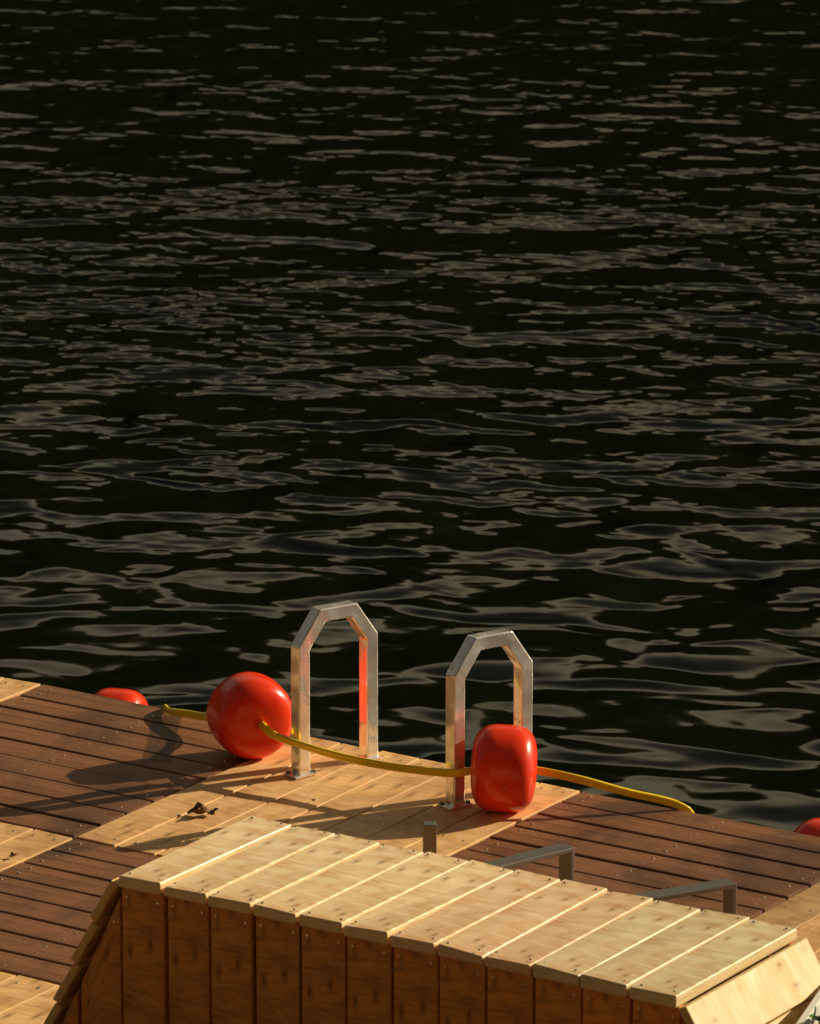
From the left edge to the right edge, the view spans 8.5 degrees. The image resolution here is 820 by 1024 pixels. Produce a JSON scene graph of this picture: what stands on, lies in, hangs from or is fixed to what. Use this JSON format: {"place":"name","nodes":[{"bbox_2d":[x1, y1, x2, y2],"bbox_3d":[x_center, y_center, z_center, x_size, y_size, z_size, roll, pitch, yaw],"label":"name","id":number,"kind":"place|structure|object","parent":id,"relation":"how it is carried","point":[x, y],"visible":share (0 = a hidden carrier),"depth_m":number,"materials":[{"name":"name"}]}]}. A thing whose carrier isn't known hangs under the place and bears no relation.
{"place":"outdoors","nodes":[
{"label":"outdoors","id":0,"kind":"place"},
{"bbox_2d":[0,0,819,831],"bbox_3d":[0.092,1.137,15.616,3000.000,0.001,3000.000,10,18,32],"label":"water","id":1,"kind":"structure","parent":0,"point":[426,336],"depth_m":22.02,"materials":[{"name":"black liquid"}]},
{"bbox_2d":[94,688,147,704],"bbox_3d":[-0.916,0.670,17.283,0.188,0.236,0.237,4,15,14],"label":"red buoy","id":2,"kind":"object","parent":1,"relation":"on","point":[129,695],"visible":0.16,"depth_m":17.23,"materials":[{"name":"plastic"}]},
{"bbox_2d":[794,818,819,836],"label":"red buoy","id":3,"kind":"object","parent":1,"relation":"on","point":[811,827],"visible":0.09,"depth_m":15.97,"materials":[{"name":"plastic"}]},
{"bbox_2d":[0,677,819,1023],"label":"wooden deck","id":4,"kind":"structure","parent":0,"point":[98,793],"depth_m":14.97,"materials":[{"name":"brown wood"}]},
{"bbox_2d":[187,802,210,813],"bbox_3d":[-0.575,0.810,15.032,0.057,0.026,0.057,14,20,42],"label":"dry leaf","id":5,"kind":"object","parent":4,"relation":"on","point":[198,807],"visible":1,"depth_m":15.04,"materials":[{"name":"brown plant"}]},
{"bbox_2d":[204,808,218,815],"bbox_3d":[-0.541,0.814,15.035,0.035,0.017,0.035,13,20,40],"label":"dry leaf","id":6,"kind":"object","parent":4,"relation":"on","point":[212,812],"visible":1,"depth_m":15.03,"materials":[{"name":"brown plant"}]},
{"bbox_2d":[207,672,290,758],"bbox_3d":[-0.449,0.572,15.526,0.237,0.236,0.188,-5,17,-19],"label":"red buoy","id":7,"kind":"object","parent":4,"relation":"on","point":[241,705],"visible":0.95,"depth_m":15.45,"materials":[{"name":"plastic"}]},
{"bbox_2d":[284,600,535,810],"bbox_3d":[0.039,0.988,15.451,0.655,1.474,0.461,10,18,32],"label":"swim ladder","id":8,"kind":"object","parent":4,"relation":"attached to","point":[470,649],"visible":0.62,"depth_m":15.28,"materials":[{"name":"silver metal"}]},
{"bbox_2d":[163,704,693,812],"bbox_3d":[-0.119,0.734,16.017,2.558,0.590,1.337,10,18,32],"label":"yellow rope","id":9,"kind":"object","parent":4,"relation":"on","point":[265,728],"visible":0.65,"depth_m":15.10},
{"bbox_2d":[423,821,436,853],"bbox_3d":[0.051,0.904,14.346,0.090,0.203,0.070,10,18,32],"label":"steel bracket","id":10,"kind":"object","parent":4,"relation":"on","point":[429,836],"visible":0.21,"depth_m":14.31,"materials":[{"name":"grey metal"}]},
{"bbox_2d":[43,816,819,1023],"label":"timber bench","id":11,"kind":"object","parent":4,"relation":"on","point":[253,920],"visible":1,"depth_m":12.46,"materials":[{"name":"brown wood"}]},
{"bbox_2d":[470,724,536,812],"bbox_3d":[0.256,0.699,15.054,0.180,0.240,0.241,3,15,2],"label":"red buoy","id":12,"kind":"object","parent":4,"relation":"on","point":[503,776],"visible":1,"depth_m":14.96,"materials":[{"name":"plastic"}]},
{"bbox_2d":[484,843,574,880],"bbox_3d":[0.274,0.985,14.012,0.431,0.219,0.104,-13,20,-41],"label":"steel bracket","id":13,"kind":"object","parent":4,"relation":"on","point":[565,852],"visible":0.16,"depth_m":14.05,"materials":[{"name":"grey metal"}]},
{"bbox_2d":[632,878,736,914],"bbox_3d":[0.675,1.048,13.794,0.401,0.212,0.109,-9,18,-31],"label":"steel bracket","id":14,"kind":"object","parent":4,"relation":"on","point":[727,886],"visible":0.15,"depth_m":13.80,"materials":[{"name":"grey metal"}]},
{"bbox_2d":[796,989,819,1023],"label":"flower planter","id":15,"kind":"object","parent":4,"relation":"on","point":[810,1014],"visible":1,"depth_m":12.12,"materials":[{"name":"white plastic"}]}
]}

